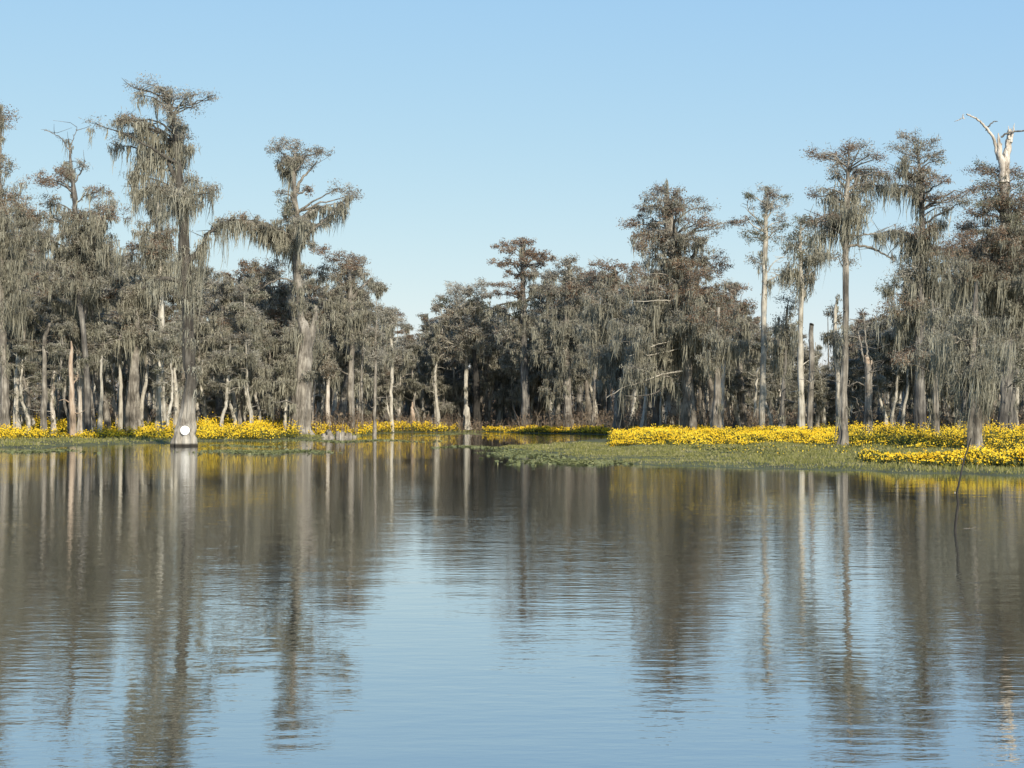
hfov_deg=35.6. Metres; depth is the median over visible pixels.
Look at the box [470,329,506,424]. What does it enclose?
swamp tree
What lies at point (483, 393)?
cypress tree
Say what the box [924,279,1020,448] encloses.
cypress tree
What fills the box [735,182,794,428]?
cypress tree
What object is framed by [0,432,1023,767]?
water
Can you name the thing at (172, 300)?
cypress tree
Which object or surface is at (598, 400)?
cypress tree
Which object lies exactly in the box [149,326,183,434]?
swamp tree
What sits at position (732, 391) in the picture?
dead tree
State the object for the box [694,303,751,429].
cypress tree
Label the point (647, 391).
dead tree
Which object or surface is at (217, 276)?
cypress tree
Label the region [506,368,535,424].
swamp tree
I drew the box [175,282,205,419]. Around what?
dead tree
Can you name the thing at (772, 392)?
cypress tree
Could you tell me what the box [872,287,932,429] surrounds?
cypress tree
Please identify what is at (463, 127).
sky
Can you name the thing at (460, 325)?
cypress tree
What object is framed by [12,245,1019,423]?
distant woods
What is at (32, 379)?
swamp tree
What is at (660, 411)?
swamp tree
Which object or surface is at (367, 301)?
swamp tree
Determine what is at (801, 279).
cypress tree
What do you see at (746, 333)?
cypress tree
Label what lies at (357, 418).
underbrush
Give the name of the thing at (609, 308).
cypress tree
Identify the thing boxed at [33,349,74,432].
dead tree
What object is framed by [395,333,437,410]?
cypress tree
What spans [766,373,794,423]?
dead tree
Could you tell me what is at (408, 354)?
cypress tree
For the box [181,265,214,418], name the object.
swamp tree
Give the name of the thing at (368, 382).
cypress tree
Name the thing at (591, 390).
swamp tree
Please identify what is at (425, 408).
swamp tree
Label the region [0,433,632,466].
floating plants
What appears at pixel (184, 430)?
round sign
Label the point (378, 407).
swamp tree
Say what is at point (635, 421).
underbrush
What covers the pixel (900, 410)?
dead tree
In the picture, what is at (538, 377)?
swamp tree
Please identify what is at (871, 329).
cypress tree
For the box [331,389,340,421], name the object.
dead tree
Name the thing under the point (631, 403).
cypress tree
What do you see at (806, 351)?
swamp tree
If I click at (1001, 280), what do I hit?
cypress tree
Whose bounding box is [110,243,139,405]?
swamp tree
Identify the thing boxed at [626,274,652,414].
cypress tree
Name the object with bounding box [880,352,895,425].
swamp tree
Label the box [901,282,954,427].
cypress tree
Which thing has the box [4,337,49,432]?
swamp tree
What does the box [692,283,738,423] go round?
cypress tree
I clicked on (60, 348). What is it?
swamp tree
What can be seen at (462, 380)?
dead tree
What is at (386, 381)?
swamp tree
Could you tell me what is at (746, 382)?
cypress tree
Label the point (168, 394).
swamp tree
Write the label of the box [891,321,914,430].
swamp tree
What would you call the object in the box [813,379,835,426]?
swamp tree
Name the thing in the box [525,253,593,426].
cypress tree
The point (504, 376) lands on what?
swamp tree
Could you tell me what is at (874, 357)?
swamp tree
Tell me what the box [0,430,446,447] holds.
bank grass
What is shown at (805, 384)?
swamp tree
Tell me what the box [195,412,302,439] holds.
flower bed
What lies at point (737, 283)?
swamp tree
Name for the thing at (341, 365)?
dead tree
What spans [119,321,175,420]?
dead tree
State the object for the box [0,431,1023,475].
ground
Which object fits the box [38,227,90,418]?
swamp tree
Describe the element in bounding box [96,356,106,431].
dead tree
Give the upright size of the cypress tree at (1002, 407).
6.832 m
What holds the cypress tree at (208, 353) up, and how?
on the ground at (707, 464)
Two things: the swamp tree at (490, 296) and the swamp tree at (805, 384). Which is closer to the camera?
the swamp tree at (805, 384)
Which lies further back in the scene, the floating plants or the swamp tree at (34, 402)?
the swamp tree at (34, 402)
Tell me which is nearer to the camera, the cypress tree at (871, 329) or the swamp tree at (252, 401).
the swamp tree at (252, 401)
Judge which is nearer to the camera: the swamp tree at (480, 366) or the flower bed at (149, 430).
the flower bed at (149, 430)
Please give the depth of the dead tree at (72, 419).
119.73 m
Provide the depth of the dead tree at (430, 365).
190.82 m
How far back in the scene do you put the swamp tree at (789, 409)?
179.20 m
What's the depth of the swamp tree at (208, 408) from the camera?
169.13 m
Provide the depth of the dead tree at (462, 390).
196.49 m
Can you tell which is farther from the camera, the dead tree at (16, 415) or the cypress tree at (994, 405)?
the cypress tree at (994, 405)
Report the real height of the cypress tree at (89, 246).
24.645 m
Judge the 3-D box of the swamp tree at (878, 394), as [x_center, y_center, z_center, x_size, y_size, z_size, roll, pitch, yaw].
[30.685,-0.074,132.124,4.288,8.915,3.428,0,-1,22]
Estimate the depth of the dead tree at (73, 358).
140.75 m
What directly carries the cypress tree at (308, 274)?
in the water
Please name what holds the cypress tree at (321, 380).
on the ground at (707, 464)
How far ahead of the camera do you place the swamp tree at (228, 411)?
146.90 m
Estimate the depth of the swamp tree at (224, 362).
130.98 m
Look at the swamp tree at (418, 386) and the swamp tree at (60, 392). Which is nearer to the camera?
the swamp tree at (60, 392)
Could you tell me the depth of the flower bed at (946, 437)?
84.68 m
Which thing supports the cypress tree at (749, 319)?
in the water
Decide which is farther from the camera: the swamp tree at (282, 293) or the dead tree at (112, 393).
the swamp tree at (282, 293)
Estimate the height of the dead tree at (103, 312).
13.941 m
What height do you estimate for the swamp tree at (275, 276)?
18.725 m
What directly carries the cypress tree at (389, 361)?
on the ground at (707, 464)
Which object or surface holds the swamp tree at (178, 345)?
in the water
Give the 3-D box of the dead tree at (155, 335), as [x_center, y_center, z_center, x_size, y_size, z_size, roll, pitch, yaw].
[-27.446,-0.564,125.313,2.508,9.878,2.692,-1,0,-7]
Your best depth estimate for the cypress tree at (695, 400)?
164.50 m
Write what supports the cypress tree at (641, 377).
on the ground at (707, 464)
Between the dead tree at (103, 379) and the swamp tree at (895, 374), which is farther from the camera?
the dead tree at (103, 379)
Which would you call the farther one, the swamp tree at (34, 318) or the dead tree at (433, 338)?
the dead tree at (433, 338)
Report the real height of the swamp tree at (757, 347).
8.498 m
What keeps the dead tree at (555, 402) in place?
on the ground at (707, 464)
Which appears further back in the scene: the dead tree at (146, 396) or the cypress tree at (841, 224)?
the dead tree at (146, 396)
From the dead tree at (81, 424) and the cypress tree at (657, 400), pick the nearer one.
the dead tree at (81, 424)
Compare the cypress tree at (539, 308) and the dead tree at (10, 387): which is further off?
the cypress tree at (539, 308)
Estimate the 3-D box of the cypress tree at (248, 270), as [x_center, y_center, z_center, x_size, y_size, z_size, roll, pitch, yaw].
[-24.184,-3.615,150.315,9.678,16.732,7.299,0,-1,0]
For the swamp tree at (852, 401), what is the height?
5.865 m
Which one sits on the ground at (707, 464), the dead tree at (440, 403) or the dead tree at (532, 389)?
the dead tree at (532, 389)
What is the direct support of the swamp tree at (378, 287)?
on the ground at (707, 464)
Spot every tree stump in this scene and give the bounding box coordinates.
[321,429,334,437]
[335,430,348,436]
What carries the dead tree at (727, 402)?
on the ground at (707, 464)
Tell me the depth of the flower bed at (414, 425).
171.27 m
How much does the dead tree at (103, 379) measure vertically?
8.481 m
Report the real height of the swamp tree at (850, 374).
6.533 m
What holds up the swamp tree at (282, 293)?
in the water
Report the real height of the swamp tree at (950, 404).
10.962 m
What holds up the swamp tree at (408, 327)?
on the ground at (707, 464)
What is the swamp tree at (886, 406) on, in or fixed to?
on the ground at (707, 464)
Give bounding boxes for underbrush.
[10,346,1019,422]
[11,395,486,434]
[470,396,1023,433]
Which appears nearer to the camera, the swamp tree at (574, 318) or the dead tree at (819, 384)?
the dead tree at (819, 384)
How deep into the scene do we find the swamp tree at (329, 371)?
149.82 m
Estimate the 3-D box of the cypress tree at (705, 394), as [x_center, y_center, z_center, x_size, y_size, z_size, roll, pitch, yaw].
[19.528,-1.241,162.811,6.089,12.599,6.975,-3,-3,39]
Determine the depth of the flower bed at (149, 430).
120.14 m
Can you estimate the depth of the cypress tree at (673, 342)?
125.50 m
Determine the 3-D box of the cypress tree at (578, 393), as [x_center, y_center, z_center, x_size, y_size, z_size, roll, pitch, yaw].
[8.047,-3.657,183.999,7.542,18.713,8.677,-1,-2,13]
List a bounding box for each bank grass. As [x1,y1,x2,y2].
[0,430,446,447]
[442,429,608,433]
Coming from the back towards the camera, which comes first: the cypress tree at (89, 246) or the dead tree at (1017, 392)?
the dead tree at (1017, 392)
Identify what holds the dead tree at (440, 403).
in the water
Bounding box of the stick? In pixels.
[954,438,971,530]
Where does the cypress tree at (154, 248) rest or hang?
in the water
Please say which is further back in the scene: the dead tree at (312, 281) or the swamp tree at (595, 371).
the swamp tree at (595, 371)
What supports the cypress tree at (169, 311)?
in the water
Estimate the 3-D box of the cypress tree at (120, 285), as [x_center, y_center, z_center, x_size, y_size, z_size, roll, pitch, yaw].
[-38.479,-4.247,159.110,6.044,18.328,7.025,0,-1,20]
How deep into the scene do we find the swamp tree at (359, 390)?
176.44 m
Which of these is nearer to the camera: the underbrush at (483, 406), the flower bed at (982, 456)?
the flower bed at (982, 456)
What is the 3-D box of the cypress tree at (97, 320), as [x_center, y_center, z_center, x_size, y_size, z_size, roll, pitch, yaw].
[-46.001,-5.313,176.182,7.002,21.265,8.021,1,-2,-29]
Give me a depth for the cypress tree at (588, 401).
187.06 m
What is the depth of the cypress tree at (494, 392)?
200.16 m
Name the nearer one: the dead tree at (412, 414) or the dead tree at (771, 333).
the dead tree at (771, 333)
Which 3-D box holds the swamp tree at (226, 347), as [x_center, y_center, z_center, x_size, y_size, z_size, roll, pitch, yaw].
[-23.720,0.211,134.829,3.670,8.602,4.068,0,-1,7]
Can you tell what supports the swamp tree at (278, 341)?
in the water
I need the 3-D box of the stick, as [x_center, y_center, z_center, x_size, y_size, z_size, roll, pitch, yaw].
[7.048,1.606,24.919,0.302,1.533,0.171,-1,-1,24]
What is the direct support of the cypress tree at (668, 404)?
on the ground at (707, 464)
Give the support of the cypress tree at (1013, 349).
on the ground at (707, 464)
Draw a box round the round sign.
[180,426,189,434]
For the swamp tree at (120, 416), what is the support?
on the ground at (707, 464)
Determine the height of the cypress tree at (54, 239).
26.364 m
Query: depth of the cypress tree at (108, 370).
193.52 m
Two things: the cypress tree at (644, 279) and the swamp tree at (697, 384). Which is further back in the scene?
the cypress tree at (644, 279)
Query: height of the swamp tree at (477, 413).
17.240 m
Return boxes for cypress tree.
[0,102,38,431]
[6,226,56,401]
[11,120,131,433]
[17,247,46,400]
[24,257,53,419]
[27,252,75,420]
[38,282,120,423]
[47,250,149,430]
[80,70,241,446]
[92,317,118,398]
[95,243,115,416]
[99,252,145,378]
[117,355,170,407]
[121,273,196,375]
[126,180,178,431]
[139,287,200,420]
[172,271,221,419]
[173,280,221,358]
[193,270,261,419]
[201,301,274,421]
[206,256,301,420]
[209,134,362,434]
[210,304,279,426]
[256,281,330,422]
[288,264,344,415]
[308,242,381,429]
[315,335,340,421]
[316,285,394,423]
[333,281,394,420]
[355,312,417,421]
[383,334,423,424]
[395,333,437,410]
[399,314,448,413]
[421,276,504,429]
[424,350,459,418]
[449,340,498,422]
[470,305,518,423]
[482,236,557,426]
[498,328,543,407]
[506,284,569,424]
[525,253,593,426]
[532,343,586,424]
[545,269,575,419]
[553,268,604,418]
[556,274,602,423]
[562,271,604,421]
[576,256,644,429]
[583,269,602,416]
[593,272,623,423]
[608,178,747,429]
[610,286,671,425]
[622,296,679,426]
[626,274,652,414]
[628,317,640,417]
[639,375,678,415]
[664,375,678,426]
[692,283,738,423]
[693,288,736,426]
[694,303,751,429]
[694,388,697,416]
[704,382,708,427]
[724,282,760,430]
[724,385,745,422]
[728,332,776,425]
[729,310,768,411]
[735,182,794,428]
[743,315,774,425]
[759,331,788,412]
[763,291,803,427]
[767,209,838,429]
[788,374,814,417]
[791,136,897,445]
[819,294,851,425]
[820,366,834,413]
[828,320,873,417]
[828,325,868,424]
[833,339,865,390]
[850,311,887,422]
[851,316,886,424]
[854,314,890,424]
[869,129,981,430]
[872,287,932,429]
[882,291,944,426]
[888,299,953,437]
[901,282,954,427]
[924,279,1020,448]
[929,216,994,429]
[940,114,1023,428]
[978,246,1023,403]
[985,340,1023,434]
[986,389,997,427]
[1000,203,1023,389]
[1019,347,1023,420]
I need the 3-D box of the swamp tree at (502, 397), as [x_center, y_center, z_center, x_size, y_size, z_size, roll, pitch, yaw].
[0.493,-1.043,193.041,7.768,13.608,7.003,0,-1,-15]
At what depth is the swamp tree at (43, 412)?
121.94 m
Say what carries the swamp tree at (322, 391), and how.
in the water
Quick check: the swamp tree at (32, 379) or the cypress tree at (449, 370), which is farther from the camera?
the cypress tree at (449, 370)
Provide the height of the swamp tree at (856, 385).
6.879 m
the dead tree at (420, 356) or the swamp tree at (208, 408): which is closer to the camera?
the swamp tree at (208, 408)
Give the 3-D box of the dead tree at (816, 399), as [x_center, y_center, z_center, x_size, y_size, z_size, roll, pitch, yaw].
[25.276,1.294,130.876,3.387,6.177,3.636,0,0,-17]
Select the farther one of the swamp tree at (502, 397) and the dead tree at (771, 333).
the swamp tree at (502, 397)
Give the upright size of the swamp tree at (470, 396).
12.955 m
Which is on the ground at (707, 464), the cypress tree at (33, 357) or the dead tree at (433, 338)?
the dead tree at (433, 338)
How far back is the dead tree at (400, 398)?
193.13 m
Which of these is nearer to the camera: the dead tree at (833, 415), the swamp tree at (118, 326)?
the dead tree at (833, 415)
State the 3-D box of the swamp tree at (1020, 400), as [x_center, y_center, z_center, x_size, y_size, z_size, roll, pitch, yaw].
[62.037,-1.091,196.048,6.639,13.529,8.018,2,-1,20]
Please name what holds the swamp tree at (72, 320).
in the water
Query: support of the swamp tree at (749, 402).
on the ground at (707, 464)
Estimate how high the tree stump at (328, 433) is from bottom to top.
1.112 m
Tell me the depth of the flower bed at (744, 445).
75.44 m
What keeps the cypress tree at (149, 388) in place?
on the ground at (707, 464)
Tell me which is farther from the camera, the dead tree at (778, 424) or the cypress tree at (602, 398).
the cypress tree at (602, 398)
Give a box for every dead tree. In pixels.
[6,333,29,404]
[10,351,21,428]
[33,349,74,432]
[59,341,85,435]
[63,291,77,398]
[75,338,84,433]
[94,334,122,425]
[96,285,111,420]
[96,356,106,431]
[97,354,118,419]
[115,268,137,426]
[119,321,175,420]
[139,302,164,424]
[143,372,178,419]
[145,315,179,427]
[148,363,169,402]
[168,368,178,430]
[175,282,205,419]
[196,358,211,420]
[223,281,247,424]
[293,277,316,319]
[307,296,322,422]
[314,305,330,420]
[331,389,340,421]
[336,344,359,420]
[393,368,407,421]
[407,333,429,424]
[411,402,415,424]
[419,379,450,422]
[422,320,447,425]
[425,352,445,425]
[450,355,464,428]
[458,374,472,407]
[464,404,471,429]
[480,336,499,425]
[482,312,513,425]
[527,329,541,421]
[541,370,562,425]
[628,296,658,427]
[629,388,640,424]
[720,351,725,428]
[724,333,730,418]
[725,370,754,426]
[765,327,780,415]
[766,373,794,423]
[768,333,794,426]
[801,323,814,428]
[805,364,834,427]
[807,373,835,427]
[824,373,835,424]
[827,308,889,436]
[890,327,909,425]
[950,334,956,428]
[994,382,999,399]
[1013,310,1023,424]
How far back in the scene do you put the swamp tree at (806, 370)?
128.24 m
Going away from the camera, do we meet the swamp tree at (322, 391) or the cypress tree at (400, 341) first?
the swamp tree at (322, 391)
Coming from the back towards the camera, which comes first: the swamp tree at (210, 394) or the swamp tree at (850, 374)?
the swamp tree at (210, 394)
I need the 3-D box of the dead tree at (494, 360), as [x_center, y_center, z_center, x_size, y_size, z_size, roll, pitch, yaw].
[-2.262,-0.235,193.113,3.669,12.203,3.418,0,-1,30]
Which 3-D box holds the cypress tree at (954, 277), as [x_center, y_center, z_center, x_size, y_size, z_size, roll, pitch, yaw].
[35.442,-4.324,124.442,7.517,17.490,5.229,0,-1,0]
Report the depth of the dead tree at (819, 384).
129.60 m
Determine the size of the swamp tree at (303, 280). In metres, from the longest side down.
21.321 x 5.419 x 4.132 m
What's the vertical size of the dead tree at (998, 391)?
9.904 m
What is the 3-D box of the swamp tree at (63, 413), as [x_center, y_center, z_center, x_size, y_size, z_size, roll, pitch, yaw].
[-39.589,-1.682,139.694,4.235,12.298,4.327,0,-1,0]
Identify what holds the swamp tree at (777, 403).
on the ground at (707, 464)
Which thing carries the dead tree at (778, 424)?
on the ground at (707, 464)
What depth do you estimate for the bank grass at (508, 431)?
175.75 m
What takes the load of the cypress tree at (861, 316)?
on the ground at (707, 464)
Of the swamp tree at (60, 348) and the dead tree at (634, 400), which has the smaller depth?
the swamp tree at (60, 348)
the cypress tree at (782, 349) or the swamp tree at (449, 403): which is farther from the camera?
the swamp tree at (449, 403)
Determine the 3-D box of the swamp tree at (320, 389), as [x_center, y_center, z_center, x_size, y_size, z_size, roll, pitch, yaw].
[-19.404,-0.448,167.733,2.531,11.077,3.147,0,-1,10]
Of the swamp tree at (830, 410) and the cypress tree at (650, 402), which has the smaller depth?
the swamp tree at (830, 410)
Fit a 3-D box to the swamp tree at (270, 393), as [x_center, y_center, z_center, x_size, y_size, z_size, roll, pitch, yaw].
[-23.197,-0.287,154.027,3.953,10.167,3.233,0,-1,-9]
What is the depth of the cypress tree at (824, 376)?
166.84 m
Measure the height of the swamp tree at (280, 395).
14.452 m
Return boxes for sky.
[0,0,1023,411]
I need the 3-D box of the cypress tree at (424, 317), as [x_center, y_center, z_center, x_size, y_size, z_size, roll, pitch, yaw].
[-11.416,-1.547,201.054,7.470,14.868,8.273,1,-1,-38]
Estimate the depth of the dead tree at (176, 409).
131.85 m
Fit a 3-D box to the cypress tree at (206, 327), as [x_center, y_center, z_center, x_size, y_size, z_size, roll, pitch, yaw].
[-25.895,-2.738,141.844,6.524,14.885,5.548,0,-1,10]
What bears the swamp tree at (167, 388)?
on the ground at (707, 464)
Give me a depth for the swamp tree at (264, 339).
142.29 m
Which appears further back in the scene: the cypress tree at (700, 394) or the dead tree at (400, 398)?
the dead tree at (400, 398)
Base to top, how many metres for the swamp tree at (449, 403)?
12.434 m
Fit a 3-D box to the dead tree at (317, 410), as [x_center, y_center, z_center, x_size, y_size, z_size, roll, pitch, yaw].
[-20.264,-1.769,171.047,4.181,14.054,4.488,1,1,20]
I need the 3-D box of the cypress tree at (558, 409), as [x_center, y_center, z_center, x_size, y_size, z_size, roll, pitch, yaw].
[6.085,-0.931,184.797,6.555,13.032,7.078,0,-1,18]
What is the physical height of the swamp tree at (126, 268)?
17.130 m
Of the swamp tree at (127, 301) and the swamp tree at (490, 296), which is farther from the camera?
the swamp tree at (490, 296)
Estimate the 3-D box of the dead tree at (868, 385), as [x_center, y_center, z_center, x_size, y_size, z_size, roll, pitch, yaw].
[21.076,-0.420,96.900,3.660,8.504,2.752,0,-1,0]
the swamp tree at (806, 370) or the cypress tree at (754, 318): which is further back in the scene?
the cypress tree at (754, 318)
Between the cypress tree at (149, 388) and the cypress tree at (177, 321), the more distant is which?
the cypress tree at (177, 321)
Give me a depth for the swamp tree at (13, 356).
132.03 m
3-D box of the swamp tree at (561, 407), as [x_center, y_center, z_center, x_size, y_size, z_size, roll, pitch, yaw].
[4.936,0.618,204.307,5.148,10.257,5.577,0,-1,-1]
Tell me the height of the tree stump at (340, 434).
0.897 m
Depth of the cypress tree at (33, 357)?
190.94 m
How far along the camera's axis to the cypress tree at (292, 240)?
139.67 m
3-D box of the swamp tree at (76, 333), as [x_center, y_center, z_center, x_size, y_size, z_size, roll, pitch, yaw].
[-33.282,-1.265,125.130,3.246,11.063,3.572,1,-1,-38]
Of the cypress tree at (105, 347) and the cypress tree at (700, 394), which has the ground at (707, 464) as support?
the cypress tree at (105, 347)
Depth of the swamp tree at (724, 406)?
143.37 m
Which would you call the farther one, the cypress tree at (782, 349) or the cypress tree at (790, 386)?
the cypress tree at (790, 386)
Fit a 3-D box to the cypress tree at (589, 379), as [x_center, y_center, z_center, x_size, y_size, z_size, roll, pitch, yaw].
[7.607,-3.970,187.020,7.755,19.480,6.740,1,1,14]
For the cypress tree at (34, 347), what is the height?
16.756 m
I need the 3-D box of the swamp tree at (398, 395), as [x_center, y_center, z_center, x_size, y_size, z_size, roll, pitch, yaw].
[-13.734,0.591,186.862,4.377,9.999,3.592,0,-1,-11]
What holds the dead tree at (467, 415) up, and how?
on the ground at (707, 464)
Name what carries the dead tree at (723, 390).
on the ground at (707, 464)
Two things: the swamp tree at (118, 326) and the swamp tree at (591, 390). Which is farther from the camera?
the swamp tree at (591, 390)
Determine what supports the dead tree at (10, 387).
on the ground at (707, 464)
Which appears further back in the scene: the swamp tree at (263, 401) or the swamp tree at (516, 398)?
the swamp tree at (516, 398)
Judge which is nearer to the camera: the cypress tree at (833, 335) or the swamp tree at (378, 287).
the cypress tree at (833, 335)
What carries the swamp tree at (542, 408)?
on the ground at (707, 464)
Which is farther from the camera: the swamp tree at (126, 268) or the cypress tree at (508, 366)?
the cypress tree at (508, 366)
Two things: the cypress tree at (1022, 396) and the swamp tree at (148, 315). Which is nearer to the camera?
the swamp tree at (148, 315)
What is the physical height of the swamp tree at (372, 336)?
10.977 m
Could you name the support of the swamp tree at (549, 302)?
on the ground at (707, 464)
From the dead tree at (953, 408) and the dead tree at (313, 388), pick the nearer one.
the dead tree at (953, 408)
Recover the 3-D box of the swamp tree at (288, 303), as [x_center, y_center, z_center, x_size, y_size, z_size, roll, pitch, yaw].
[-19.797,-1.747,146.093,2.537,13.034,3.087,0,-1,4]
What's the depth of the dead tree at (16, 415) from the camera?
124.81 m
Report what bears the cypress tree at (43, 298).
on the ground at (707, 464)
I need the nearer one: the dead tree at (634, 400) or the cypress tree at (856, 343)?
the cypress tree at (856, 343)
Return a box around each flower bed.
[0,412,174,439]
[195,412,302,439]
[308,420,460,434]
[482,424,612,433]
[605,423,865,445]
[682,442,900,455]
[822,417,1023,449]
[854,443,1023,468]
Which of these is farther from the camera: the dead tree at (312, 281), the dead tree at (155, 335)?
the dead tree at (312, 281)
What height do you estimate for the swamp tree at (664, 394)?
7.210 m
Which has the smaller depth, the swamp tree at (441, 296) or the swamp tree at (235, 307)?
the swamp tree at (235, 307)
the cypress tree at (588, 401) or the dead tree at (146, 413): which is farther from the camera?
the cypress tree at (588, 401)
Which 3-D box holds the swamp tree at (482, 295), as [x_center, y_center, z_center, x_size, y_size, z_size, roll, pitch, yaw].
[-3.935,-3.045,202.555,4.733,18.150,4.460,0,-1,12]
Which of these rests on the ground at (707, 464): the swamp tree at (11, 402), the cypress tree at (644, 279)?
the swamp tree at (11, 402)
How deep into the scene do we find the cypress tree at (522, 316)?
176.82 m
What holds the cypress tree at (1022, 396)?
on the ground at (707, 464)
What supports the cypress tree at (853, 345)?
on the ground at (707, 464)
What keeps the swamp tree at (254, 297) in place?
on the ground at (707, 464)
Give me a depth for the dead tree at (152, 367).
129.19 m
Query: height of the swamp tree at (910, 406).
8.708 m
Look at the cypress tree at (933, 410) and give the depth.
91.72 m
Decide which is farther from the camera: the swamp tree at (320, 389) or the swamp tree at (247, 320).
the swamp tree at (320, 389)
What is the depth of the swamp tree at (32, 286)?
165.28 m
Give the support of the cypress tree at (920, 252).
on the ground at (707, 464)
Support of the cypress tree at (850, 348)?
on the ground at (707, 464)
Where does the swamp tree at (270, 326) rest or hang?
in the water
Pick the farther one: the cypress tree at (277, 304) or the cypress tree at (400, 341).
the cypress tree at (400, 341)
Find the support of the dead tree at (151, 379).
on the ground at (707, 464)
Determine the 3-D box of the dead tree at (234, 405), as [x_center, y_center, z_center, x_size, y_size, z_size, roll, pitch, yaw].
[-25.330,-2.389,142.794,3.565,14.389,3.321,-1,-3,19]
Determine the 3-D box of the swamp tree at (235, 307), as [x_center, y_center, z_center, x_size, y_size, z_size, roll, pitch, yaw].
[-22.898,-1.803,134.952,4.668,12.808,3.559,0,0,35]
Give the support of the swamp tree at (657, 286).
in the water
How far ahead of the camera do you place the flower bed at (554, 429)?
165.47 m
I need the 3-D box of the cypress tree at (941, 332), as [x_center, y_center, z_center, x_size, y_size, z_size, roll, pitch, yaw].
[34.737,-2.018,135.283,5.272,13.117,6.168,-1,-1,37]
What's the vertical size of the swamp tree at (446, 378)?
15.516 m
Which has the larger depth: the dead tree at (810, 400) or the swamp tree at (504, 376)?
the swamp tree at (504, 376)
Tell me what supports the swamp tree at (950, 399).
on the ground at (707, 464)
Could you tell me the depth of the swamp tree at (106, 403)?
128.06 m
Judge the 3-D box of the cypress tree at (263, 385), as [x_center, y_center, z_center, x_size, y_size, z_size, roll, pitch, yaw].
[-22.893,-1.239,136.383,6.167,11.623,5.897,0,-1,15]
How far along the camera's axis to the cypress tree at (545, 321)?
201.43 m
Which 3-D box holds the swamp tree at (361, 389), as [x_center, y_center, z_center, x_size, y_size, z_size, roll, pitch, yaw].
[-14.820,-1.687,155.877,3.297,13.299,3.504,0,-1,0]
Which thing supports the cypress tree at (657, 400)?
on the ground at (707, 464)
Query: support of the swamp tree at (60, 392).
on the ground at (707, 464)
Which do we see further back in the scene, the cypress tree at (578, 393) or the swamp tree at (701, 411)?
the cypress tree at (578, 393)
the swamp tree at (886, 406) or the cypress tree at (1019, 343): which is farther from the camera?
the swamp tree at (886, 406)
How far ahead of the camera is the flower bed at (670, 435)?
93.83 m
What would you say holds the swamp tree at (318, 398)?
on the ground at (707, 464)
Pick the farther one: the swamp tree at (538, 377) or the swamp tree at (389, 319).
the swamp tree at (538, 377)
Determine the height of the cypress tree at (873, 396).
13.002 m
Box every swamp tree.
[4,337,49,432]
[6,204,50,427]
[6,315,34,425]
[7,319,17,425]
[9,359,47,428]
[11,371,40,420]
[16,221,44,413]
[30,317,64,431]
[36,296,74,420]
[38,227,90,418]
[44,322,79,433]
[55,242,68,420]
[61,281,98,408]
[69,257,123,429]
[70,298,108,428]
[106,321,143,421]
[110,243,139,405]
[113,257,141,408]
[113,349,122,430]
[114,282,155,433]
[126,258,175,429]
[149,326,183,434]
[150,366,180,411]
[154,367,183,410]
[168,261,210,412]
[173,340,210,413]
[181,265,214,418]
[196,382,217,421]
[198,331,262,420]
[205,332,249,426]
[206,336,252,425]
[217,287,273,421]
[230,275,269,423]
[232,283,261,422]
[236,384,280,415]
[244,353,264,425]
[249,328,271,421]
[257,262,277,419]
[260,316,281,420]
[263,335,278,419]
[267,327,295,430]
[271,284,293,400]
[272,293,293,418]
[285,294,299,381]
[293,380,321,424]
[301,263,313,283]
[314,335,342,425]
[316,334,335,422]
[317,330,333,413]
[338,262,370,415]
[354,308,376,425]
[355,349,400,421]
[356,287,370,415]
[360,320,386,434]
[362,277,403,422]
[368,359,388,420]
[378,306,407,431]
[388,348,410,421]
[397,321,417,421]
[402,341,429,421]
[410,331,472,424]
[420,400,429,415]
[434,292,453,427]
[439,309,472,425]
[441,332,485,419]
[452,287,490,429]
[467,301,494,425]
[468,292,496,405]
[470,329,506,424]
[476,290,495,413]
[489,325,543,420]
[501,359,520,423]
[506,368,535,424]
[511,358,548,417]
[527,269,562,417]
[528,331,553,402]
[534,398,562,412]
[559,295,580,403]
[577,281,607,425]
[588,299,597,423]
[596,267,611,419]
[649,269,666,418]
[649,362,675,426]
[663,391,669,424]
[678,375,705,397]
[692,313,707,425]
[723,277,745,401]
[723,320,729,426]
[741,334,791,426]
[745,373,767,424]
[771,337,795,414]
[785,343,806,420]
[786,354,826,418]
[787,334,819,385]
[787,371,815,411]
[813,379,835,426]
[827,357,875,427]
[834,359,864,420]
[848,364,864,427]
[856,330,886,425]
[859,331,905,426]
[872,391,912,421]
[877,310,906,429]
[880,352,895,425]
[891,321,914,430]
[896,388,951,424]
[939,329,997,427]
[945,394,961,428]
[995,385,1021,412]
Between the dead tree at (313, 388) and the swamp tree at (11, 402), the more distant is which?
the dead tree at (313, 388)
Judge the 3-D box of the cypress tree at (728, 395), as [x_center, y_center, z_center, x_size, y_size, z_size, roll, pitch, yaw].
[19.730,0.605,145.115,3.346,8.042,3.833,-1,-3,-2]
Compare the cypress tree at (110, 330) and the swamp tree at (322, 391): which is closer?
the cypress tree at (110, 330)
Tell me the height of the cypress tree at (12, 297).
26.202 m

